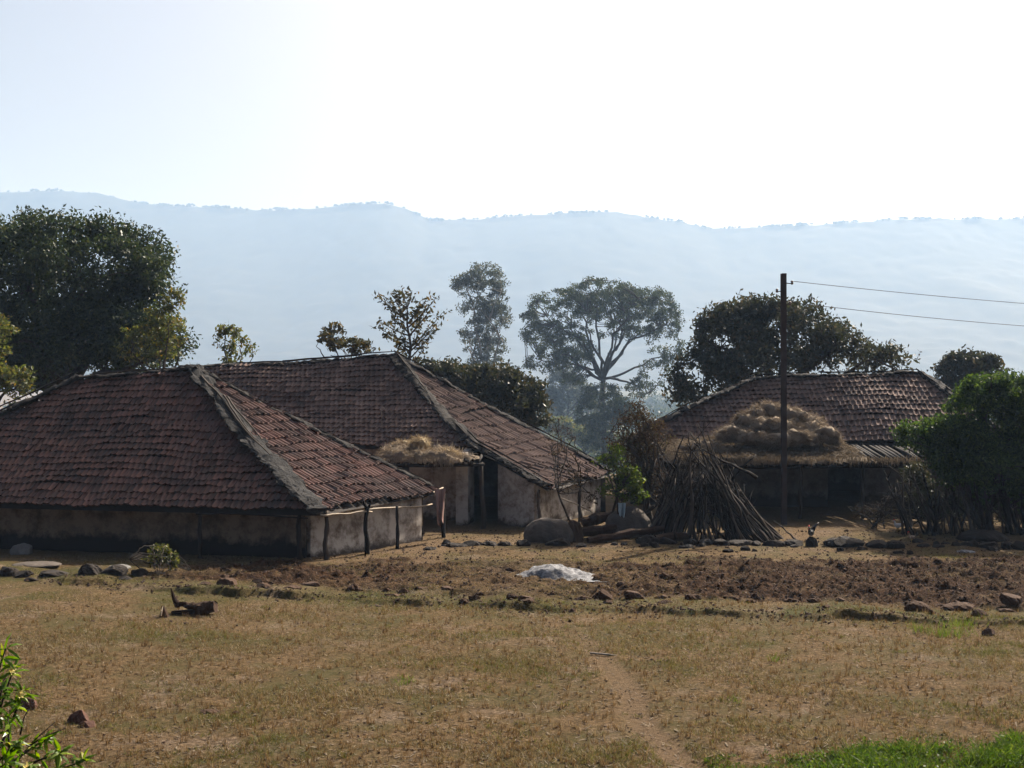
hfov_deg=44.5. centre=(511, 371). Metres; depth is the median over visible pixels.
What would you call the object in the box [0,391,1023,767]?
ground
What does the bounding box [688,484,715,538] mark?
leaning branch
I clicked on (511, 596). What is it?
soil clod
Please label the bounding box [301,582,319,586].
soil clod
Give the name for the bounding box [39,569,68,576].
edge stone
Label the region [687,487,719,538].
leaning branch
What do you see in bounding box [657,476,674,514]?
leaning branch
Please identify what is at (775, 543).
edge stone
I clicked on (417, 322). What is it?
layered sapling
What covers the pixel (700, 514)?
leaning branch
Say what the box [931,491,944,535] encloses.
leaning branch
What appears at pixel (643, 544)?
edge stone
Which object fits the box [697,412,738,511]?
leaning branch
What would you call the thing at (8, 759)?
flowering shrub
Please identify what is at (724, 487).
leaning branch
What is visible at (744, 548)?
edge stone
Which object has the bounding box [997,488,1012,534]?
leaning branch
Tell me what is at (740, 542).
edge stone
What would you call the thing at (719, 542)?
edge stone
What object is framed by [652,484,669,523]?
leaning branch
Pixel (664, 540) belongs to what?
edge stone
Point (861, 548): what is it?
edge stone
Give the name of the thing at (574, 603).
soil crumbs
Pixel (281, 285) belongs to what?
hills
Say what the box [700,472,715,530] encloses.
leaning branch
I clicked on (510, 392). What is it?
thicket tree
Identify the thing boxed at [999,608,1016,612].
soil clod
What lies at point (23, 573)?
edge stone
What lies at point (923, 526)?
leaning branch
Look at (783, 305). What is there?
power pole
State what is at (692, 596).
soil clod
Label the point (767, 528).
leaning branch
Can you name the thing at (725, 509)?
leaning branch
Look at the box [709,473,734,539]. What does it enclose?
leaning branch
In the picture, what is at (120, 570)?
edge stone
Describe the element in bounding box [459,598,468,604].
soil clod
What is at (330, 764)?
stubble
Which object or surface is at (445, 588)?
soil clod
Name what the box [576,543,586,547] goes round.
edge stone
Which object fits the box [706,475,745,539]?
leaning branch
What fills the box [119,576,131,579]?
edge stone
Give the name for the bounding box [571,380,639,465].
rounded bush
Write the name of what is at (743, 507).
leaning branch
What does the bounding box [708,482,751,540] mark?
leaning branch
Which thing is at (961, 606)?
dark boulder
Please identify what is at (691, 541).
edge stone
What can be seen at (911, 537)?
hen
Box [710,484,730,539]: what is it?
leaning branch
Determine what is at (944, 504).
leaning branch
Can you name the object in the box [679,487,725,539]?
leaning branch
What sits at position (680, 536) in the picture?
fallen log
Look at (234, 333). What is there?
young tree
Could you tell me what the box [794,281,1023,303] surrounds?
power line
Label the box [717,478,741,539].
leaning branch
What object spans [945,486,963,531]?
leaning branch
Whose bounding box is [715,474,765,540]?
leaning branch
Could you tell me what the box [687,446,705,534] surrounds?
leaning branch
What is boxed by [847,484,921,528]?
twig heap
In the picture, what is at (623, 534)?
fallen log
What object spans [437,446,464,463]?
straw sheaf
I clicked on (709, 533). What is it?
leaning branch
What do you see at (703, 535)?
leaning branch
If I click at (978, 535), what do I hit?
field boulder
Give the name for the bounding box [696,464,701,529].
leaning branch
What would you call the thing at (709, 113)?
sky
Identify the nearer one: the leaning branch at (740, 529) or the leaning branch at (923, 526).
the leaning branch at (740, 529)
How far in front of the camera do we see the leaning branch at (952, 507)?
41.94 m
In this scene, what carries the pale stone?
on the ground at (832, 517)
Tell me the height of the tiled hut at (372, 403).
6.605 m
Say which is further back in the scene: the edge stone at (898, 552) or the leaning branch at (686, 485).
the leaning branch at (686, 485)
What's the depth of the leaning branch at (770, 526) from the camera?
40.76 m
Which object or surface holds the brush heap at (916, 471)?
on the ground at (832, 517)
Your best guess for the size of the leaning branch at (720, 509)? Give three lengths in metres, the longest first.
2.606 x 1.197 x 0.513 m
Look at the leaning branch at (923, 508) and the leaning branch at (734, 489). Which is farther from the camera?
the leaning branch at (923, 508)
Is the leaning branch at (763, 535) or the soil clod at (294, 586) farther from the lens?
the leaning branch at (763, 535)
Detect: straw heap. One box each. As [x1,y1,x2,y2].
[374,439,478,472]
[658,431,926,468]
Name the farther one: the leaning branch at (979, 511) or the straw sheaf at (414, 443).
the straw sheaf at (414, 443)
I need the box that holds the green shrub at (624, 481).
[591,443,649,513]
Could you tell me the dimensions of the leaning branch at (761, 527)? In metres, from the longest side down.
3.340 x 0.923 x 0.229 m
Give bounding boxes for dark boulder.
[216,577,236,585]
[904,601,929,611]
[940,602,974,610]
[999,593,1022,604]
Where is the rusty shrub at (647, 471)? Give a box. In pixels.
[601,396,676,520]
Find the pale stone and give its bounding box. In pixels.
[10,543,32,554]
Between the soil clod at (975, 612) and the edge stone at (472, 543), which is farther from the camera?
the edge stone at (472, 543)
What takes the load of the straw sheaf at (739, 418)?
on the straw sheaf at (723, 434)
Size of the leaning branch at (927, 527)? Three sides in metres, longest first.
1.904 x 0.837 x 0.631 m
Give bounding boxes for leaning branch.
[649,477,687,534]
[651,435,684,522]
[651,469,685,534]
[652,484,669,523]
[654,470,686,534]
[654,471,692,533]
[654,486,680,534]
[655,450,684,525]
[657,443,681,522]
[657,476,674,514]
[659,457,686,494]
[661,478,697,539]
[664,461,695,532]
[664,463,678,532]
[666,486,679,532]
[667,476,687,528]
[669,477,696,539]
[671,441,748,515]
[671,469,703,531]
[673,489,689,530]
[675,464,694,507]
[675,472,700,510]
[676,467,711,532]
[678,418,735,505]
[678,459,695,527]
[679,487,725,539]
[682,432,710,534]
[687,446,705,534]
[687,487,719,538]
[688,475,736,539]
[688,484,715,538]
[689,467,711,538]
[691,433,728,519]
[693,443,757,478]
[693,475,753,540]
[695,492,711,537]
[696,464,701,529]
[696,474,714,539]
[696,475,763,541]
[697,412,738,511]
[697,475,708,541]
[698,490,702,538]
[699,455,747,539]
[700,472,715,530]
[701,465,782,538]
[701,475,732,539]
[702,478,712,538]
[703,472,760,541]
[704,482,736,538]
[704,484,717,533]
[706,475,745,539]
[707,434,742,519]
[707,465,772,539]
[707,491,730,538]
[708,446,748,539]
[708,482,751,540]
[709,451,757,540]
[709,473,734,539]
[709,504,717,538]
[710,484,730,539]
[711,450,732,529]
[712,470,768,540]
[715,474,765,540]
[716,474,731,538]
[716,498,764,541]
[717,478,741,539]
[722,498,738,539]
[724,472,751,505]
[729,454,755,480]
[736,483,774,538]
[736,493,779,539]
[739,496,783,538]
[775,521,795,538]
[882,481,914,534]
[883,460,907,533]
[883,477,909,531]
[891,467,904,534]
[891,481,910,524]
[893,488,909,532]
[894,480,928,534]
[895,477,941,534]
[895,484,907,532]
[900,476,924,534]
[902,468,943,525]
[908,488,938,534]
[909,465,931,529]
[909,470,923,521]
[909,493,929,532]
[918,491,930,531]
[919,465,951,524]
[920,483,933,534]
[922,480,958,534]
[928,468,953,535]
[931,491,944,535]
[934,485,957,531]
[935,476,946,533]
[935,485,957,533]
[936,471,961,532]
[941,484,952,531]
[944,489,981,528]
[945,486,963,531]
[948,494,973,529]
[949,485,955,528]
[956,468,970,529]
[959,485,975,528]
[959,485,987,529]
[961,482,971,530]
[961,486,985,529]
[963,482,981,528]
[980,493,1014,534]
[983,487,994,529]
[985,491,995,529]
[987,494,1002,529]
[989,470,1013,532]
[991,476,1023,533]
[993,493,1004,533]
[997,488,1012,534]
[998,470,1023,531]
[999,485,1017,534]
[1004,495,1023,534]
[1011,487,1020,528]
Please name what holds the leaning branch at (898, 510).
on the ground at (832, 517)
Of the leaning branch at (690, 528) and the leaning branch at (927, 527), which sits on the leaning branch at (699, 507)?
the leaning branch at (690, 528)
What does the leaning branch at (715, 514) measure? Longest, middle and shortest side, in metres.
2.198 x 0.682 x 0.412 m
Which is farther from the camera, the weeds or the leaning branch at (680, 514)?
the leaning branch at (680, 514)
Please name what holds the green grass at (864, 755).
on the ground at (832, 517)
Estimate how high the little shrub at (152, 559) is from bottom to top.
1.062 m
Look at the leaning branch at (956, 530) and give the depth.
41.79 m
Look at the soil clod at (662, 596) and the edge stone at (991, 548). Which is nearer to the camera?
the soil clod at (662, 596)
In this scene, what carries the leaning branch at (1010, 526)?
on the ground at (832, 517)
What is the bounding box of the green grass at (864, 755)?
[700,725,1023,767]
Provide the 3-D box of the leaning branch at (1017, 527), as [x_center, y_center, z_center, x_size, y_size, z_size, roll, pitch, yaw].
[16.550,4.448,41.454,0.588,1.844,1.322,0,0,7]
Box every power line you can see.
[792,302,1021,325]
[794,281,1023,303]
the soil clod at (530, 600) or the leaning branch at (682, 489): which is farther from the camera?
the leaning branch at (682, 489)
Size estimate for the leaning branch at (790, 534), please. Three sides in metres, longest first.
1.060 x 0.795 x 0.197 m
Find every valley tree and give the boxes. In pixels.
[536,365,599,442]
[542,415,619,454]
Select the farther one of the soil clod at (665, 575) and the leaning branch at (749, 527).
the leaning branch at (749, 527)
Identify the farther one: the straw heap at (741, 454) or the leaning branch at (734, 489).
the straw heap at (741, 454)
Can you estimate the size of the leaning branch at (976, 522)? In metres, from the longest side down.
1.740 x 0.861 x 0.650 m
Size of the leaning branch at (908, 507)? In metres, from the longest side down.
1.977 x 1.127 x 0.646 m
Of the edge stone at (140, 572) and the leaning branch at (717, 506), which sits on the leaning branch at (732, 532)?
the leaning branch at (717, 506)
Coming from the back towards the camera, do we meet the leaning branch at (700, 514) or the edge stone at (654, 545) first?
the leaning branch at (700, 514)
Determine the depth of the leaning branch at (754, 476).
39.90 m
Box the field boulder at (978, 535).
[956,529,1009,541]
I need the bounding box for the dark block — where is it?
[981,628,994,635]
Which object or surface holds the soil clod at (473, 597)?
on the ground at (832, 517)
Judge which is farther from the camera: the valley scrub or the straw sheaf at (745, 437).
the valley scrub
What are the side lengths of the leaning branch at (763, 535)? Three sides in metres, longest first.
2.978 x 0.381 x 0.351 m
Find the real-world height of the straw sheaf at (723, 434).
1.160 m
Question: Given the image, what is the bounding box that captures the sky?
[0,0,1023,227]
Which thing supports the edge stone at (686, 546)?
on the ground at (832, 517)
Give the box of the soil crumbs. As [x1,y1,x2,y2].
[19,529,1023,630]
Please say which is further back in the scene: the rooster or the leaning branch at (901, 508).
the leaning branch at (901, 508)
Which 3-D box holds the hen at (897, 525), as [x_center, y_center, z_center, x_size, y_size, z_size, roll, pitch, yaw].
[13.095,5.165,42.246,0.493,0.437,0.251,0,0,0]
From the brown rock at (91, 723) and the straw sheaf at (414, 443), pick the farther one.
the straw sheaf at (414, 443)
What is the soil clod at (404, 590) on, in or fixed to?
on the ground at (832, 517)
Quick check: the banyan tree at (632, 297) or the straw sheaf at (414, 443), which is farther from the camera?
the banyan tree at (632, 297)
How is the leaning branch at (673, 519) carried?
on the ground at (832, 517)
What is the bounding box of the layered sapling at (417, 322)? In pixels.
[371,285,452,364]
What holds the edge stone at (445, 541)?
on the ground at (832, 517)
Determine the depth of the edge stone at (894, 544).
38.36 m
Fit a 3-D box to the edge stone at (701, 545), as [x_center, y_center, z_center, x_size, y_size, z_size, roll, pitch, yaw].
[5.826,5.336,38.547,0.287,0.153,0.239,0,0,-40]
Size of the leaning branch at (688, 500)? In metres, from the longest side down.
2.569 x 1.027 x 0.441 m
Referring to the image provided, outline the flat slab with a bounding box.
[12,561,61,567]
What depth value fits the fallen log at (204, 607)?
27.95 m
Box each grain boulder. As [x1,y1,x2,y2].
[523,517,573,542]
[605,506,651,537]
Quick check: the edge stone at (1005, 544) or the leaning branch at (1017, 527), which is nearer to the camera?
the edge stone at (1005, 544)
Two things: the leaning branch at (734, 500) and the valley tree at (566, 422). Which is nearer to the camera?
the leaning branch at (734, 500)
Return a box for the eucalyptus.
[448,261,514,366]
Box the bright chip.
[955,550,975,552]
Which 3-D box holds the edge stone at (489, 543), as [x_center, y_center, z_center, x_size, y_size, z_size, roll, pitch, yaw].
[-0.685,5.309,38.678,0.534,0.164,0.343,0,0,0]
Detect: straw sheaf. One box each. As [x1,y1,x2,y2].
[390,437,409,446]
[405,434,432,449]
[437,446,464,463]
[673,438,729,452]
[711,421,748,444]
[727,427,780,450]
[730,408,766,425]
[744,401,769,416]
[745,413,780,432]
[752,397,788,417]
[753,430,802,450]
[768,414,804,432]
[775,404,810,421]
[776,426,826,447]
[788,409,830,426]
[800,419,843,443]
[813,429,844,448]
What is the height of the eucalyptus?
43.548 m
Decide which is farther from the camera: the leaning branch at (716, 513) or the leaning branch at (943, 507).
the leaning branch at (943, 507)
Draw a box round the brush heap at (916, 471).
[896,461,1022,528]
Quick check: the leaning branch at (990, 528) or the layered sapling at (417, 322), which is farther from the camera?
the layered sapling at (417, 322)
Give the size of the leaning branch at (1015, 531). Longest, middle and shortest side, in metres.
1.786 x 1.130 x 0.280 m
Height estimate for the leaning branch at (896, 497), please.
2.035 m
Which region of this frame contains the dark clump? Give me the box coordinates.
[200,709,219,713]
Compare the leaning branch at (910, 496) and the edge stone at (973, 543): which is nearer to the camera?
the edge stone at (973, 543)
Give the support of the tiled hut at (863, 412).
on the ground at (832, 517)
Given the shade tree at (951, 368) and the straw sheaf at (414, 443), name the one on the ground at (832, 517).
the shade tree at (951, 368)
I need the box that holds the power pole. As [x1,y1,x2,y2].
[775,273,793,524]
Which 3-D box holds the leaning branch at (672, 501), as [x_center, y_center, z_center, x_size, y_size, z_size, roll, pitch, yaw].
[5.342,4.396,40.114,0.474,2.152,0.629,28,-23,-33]
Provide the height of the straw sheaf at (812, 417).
1.099 m
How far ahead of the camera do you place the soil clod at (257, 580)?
31.42 m
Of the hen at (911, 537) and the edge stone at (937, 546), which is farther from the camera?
the hen at (911, 537)
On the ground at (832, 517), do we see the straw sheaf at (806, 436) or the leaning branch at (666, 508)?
the leaning branch at (666, 508)
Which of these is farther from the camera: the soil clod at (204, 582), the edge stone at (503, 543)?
the edge stone at (503, 543)
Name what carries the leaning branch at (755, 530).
on the ground at (832, 517)
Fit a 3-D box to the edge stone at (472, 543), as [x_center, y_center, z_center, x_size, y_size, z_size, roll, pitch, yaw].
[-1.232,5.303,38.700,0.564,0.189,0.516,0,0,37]
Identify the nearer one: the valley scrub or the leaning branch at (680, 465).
the leaning branch at (680, 465)
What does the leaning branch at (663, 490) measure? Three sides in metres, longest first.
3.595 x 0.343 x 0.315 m
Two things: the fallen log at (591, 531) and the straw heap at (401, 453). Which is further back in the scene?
the straw heap at (401, 453)
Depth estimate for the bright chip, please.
37.30 m
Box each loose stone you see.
[516,539,530,545]
[545,537,569,545]
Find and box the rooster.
[808,523,817,536]
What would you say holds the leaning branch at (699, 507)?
on the ground at (832, 517)
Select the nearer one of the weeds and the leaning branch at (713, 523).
the weeds
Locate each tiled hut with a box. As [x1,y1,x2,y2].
[0,364,445,559]
[178,350,611,528]
[625,368,1018,518]
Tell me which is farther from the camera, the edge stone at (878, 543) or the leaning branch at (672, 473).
the leaning branch at (672, 473)
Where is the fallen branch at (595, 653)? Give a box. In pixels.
[590,652,613,655]
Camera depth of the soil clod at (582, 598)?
29.52 m
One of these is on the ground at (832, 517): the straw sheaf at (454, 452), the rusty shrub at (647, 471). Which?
the rusty shrub at (647, 471)
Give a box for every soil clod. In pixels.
[199,581,212,584]
[252,578,262,583]
[257,582,269,587]
[284,584,300,588]
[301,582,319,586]
[347,584,359,591]
[384,593,399,596]
[397,588,409,593]
[440,586,451,590]
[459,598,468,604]
[468,594,480,599]
[506,593,518,599]
[518,595,533,600]
[520,598,535,602]
[574,596,586,599]
[592,588,612,599]
[603,600,612,603]
[616,581,625,586]
[624,590,644,599]
[654,595,666,598]
[656,600,671,603]
[659,573,667,577]
[684,594,701,599]
[728,596,740,600]
[749,593,758,599]
[783,598,799,602]
[806,598,821,602]
[971,608,987,616]
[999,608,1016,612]
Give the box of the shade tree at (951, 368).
[927,344,1012,405]
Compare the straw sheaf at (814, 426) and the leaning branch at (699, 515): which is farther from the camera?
the straw sheaf at (814, 426)
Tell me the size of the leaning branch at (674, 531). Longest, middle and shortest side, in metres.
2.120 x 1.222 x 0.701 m
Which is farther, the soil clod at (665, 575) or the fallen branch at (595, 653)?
the soil clod at (665, 575)
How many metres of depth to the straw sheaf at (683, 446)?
46.39 m
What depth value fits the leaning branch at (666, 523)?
40.14 m
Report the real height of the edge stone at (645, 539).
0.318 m
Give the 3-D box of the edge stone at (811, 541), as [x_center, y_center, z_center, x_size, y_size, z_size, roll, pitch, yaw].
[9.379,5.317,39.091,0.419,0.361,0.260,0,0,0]
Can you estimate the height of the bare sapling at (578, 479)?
4.199 m
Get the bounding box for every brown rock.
[20,697,37,709]
[67,710,89,723]
[78,720,95,727]
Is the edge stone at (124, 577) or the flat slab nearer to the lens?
the edge stone at (124, 577)
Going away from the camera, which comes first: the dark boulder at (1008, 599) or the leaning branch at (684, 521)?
the dark boulder at (1008, 599)
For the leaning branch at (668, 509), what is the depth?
40.25 m
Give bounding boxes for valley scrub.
[1,390,990,473]
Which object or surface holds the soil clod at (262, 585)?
on the ground at (832, 517)
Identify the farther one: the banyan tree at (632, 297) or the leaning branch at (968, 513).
the banyan tree at (632, 297)
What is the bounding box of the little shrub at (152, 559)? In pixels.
[129,543,190,575]
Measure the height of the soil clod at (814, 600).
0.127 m
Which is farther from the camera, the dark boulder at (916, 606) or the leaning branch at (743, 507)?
the leaning branch at (743, 507)
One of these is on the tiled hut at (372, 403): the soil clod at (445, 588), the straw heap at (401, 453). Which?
the straw heap at (401, 453)
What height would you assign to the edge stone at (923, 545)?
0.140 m
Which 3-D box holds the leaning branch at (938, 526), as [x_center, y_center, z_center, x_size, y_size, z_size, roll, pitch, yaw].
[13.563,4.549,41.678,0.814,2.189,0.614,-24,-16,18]
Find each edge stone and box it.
[0,566,18,576]
[15,570,33,577]
[24,577,37,580]
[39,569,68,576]
[78,563,102,575]
[99,564,128,575]
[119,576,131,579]
[131,568,148,576]
[423,546,436,549]
[441,539,450,545]
[442,543,466,546]
[463,540,481,545]
[482,541,496,545]
[497,541,510,545]
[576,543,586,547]
[635,535,658,543]
[640,542,649,546]
[651,543,659,547]
[659,537,677,543]
[679,544,693,548]
[683,538,697,544]
[696,543,705,546]
[698,538,712,544]
[712,539,729,544]
[722,549,733,552]
[728,540,752,545]
[740,546,749,550]
[751,541,760,545]
[762,540,784,546]
[783,539,802,546]
[805,536,817,546]
[823,536,864,547]
[856,546,865,549]
[865,539,886,547]
[886,540,904,548]
[893,550,904,553]
[910,538,923,542]
[916,543,929,546]
[932,544,944,547]
[951,542,960,545]
[966,540,978,546]
[977,541,997,547]
[987,546,997,550]
[1001,541,1011,548]
[1011,540,1023,549]
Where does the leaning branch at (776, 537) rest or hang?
on the ground at (832, 517)
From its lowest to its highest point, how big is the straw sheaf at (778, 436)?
1.023 m
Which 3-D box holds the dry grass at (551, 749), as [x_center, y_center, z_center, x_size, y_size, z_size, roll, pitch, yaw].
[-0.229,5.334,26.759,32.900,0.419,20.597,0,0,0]
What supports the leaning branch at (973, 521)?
on the ground at (832, 517)
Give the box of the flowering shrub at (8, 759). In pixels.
[0,632,96,767]
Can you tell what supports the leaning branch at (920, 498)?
on the ground at (832, 517)
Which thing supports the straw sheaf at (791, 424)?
on the straw heap at (741, 454)
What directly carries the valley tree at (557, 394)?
on the ground at (832, 517)
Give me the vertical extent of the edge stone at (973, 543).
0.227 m
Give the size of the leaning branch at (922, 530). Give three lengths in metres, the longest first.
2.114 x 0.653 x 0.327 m
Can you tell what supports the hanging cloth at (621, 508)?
hanging from the green shrub at (624, 481)
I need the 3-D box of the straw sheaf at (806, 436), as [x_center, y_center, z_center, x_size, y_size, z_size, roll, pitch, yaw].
[10.698,2.463,46.915,2.352,0.995,1.057,0,0,-10]
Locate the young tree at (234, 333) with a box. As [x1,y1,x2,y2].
[211,322,258,363]
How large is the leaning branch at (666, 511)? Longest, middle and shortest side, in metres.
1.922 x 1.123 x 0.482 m
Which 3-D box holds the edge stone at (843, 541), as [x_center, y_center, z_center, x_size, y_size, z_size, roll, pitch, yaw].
[10.364,5.300,39.106,1.266,0.337,0.942,0,0,0]
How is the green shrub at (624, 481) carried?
on the ground at (832, 517)
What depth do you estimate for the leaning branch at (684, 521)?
40.00 m
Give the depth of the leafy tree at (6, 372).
51.98 m
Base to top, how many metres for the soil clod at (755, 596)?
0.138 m
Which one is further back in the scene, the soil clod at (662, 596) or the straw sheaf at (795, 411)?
the straw sheaf at (795, 411)
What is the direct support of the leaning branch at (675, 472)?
on the ground at (832, 517)
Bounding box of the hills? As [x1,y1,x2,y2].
[0,191,1023,390]
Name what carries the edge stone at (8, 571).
on the ground at (832, 517)
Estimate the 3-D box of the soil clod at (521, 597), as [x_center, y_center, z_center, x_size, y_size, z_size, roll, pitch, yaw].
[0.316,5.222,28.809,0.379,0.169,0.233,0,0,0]
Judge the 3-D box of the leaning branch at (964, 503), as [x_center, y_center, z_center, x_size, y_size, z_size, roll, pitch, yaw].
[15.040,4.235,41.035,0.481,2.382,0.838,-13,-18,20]
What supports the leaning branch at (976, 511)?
on the ground at (832, 517)
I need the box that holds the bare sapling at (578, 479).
[543,416,600,522]
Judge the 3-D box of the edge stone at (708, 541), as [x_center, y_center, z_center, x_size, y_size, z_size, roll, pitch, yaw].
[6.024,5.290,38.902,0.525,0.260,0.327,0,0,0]
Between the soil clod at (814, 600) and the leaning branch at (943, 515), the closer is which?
the soil clod at (814, 600)
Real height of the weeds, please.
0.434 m
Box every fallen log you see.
[171,588,217,614]
[561,498,591,511]
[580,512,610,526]
[582,524,616,536]
[586,526,664,542]
[653,531,691,543]
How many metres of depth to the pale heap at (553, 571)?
32.61 m
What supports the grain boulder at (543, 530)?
on the ground at (832, 517)
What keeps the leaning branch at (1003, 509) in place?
on the ground at (832, 517)
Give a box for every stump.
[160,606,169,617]
[568,520,583,542]
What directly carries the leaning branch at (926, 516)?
on the ground at (832, 517)
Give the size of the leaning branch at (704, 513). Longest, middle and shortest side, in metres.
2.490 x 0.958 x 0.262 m
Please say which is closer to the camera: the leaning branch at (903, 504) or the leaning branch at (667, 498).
the leaning branch at (667, 498)
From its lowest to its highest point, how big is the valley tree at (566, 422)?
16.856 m
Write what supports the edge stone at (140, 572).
on the ground at (832, 517)
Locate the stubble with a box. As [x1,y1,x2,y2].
[0,596,1023,767]
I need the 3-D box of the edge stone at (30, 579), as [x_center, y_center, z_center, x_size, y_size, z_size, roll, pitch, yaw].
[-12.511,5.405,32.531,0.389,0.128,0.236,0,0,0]
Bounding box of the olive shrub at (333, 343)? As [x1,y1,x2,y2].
[316,321,380,358]
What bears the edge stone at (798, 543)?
on the ground at (832, 517)
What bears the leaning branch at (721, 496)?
on the ground at (832, 517)
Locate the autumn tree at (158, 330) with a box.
[113,287,188,375]
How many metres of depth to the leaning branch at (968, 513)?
41.03 m
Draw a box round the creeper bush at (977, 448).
[889,367,1023,525]
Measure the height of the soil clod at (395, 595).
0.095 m
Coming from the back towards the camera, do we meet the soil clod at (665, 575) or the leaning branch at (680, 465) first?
the leaning branch at (680, 465)
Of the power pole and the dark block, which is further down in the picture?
the dark block
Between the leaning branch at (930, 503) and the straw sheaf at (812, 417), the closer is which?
the leaning branch at (930, 503)
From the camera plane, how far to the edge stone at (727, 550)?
37.32 m
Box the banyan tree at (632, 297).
[518,276,684,472]
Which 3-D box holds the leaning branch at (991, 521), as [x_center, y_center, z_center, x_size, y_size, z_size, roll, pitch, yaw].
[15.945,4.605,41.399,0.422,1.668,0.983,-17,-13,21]
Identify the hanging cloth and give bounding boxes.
[434,489,445,525]
[618,503,625,517]
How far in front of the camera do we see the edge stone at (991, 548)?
37.77 m
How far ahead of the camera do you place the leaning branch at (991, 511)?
41.84 m
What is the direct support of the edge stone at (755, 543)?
on the ground at (832, 517)
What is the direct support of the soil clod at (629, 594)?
on the ground at (832, 517)
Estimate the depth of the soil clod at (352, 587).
30.81 m
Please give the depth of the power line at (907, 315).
47.51 m
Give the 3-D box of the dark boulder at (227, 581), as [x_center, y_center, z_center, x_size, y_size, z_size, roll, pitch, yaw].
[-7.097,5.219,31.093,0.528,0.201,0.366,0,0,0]
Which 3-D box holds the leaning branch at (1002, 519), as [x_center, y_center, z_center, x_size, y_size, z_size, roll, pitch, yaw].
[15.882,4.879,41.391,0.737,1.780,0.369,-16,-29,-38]
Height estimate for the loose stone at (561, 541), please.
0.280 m
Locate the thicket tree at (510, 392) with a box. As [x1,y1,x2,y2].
[412,355,555,429]
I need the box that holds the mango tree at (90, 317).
[0,204,202,397]
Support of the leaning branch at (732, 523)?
on the ground at (832, 517)
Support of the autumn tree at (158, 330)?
on the ground at (832, 517)
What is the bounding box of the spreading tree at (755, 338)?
[658,288,921,408]
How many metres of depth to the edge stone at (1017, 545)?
38.00 m
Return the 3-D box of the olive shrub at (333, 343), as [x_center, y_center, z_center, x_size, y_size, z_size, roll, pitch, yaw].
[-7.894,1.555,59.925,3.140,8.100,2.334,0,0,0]
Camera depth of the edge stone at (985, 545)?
38.19 m
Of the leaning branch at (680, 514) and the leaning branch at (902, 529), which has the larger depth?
the leaning branch at (902, 529)
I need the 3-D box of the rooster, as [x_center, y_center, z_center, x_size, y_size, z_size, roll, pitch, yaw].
[9.682,5.150,40.349,0.294,0.547,0.577,0,0,34]
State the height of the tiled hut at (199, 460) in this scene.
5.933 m
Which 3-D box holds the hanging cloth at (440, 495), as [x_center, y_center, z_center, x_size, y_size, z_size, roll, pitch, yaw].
[-2.282,4.323,39.604,0.300,1.232,0.298,0,0,-28]
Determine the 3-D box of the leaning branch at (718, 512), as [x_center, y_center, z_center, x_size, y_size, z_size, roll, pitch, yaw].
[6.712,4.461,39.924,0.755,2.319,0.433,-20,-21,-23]
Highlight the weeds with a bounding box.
[392,610,988,702]
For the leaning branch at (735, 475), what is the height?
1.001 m
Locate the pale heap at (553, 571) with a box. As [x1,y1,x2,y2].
[516,564,600,581]
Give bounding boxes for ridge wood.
[7,188,1023,228]
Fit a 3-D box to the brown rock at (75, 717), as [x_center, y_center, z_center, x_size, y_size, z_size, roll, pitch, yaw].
[-6.708,5.346,19.384,0.349,0.234,0.244,0,0,0]
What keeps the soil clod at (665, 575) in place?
on the ground at (832, 517)
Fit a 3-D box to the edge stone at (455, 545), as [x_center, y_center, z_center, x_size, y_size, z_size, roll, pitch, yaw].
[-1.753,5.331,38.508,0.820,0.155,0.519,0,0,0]
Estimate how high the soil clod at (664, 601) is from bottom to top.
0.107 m
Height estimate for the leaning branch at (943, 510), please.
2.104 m
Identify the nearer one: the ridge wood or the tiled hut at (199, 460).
the tiled hut at (199, 460)
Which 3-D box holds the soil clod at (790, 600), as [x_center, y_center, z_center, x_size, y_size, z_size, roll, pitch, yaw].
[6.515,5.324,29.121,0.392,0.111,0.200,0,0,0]
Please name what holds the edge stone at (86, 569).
on the ground at (832, 517)
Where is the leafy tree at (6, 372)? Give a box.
[0,312,37,404]
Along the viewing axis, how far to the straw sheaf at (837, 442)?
47.11 m
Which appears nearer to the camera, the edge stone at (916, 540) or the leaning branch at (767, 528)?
the edge stone at (916, 540)
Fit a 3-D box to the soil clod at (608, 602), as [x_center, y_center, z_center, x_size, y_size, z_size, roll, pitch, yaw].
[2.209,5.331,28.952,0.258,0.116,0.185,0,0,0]
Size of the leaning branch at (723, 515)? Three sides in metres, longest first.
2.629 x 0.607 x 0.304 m
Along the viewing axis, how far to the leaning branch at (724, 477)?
40.64 m
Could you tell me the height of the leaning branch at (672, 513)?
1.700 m
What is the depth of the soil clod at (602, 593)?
29.63 m
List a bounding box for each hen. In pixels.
[893,519,903,531]
[907,531,918,542]
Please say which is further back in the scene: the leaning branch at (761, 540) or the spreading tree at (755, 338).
the spreading tree at (755, 338)
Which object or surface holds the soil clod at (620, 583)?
on the ground at (832, 517)
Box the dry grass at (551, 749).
[0,552,1023,767]
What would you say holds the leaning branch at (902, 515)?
on the ground at (832, 517)

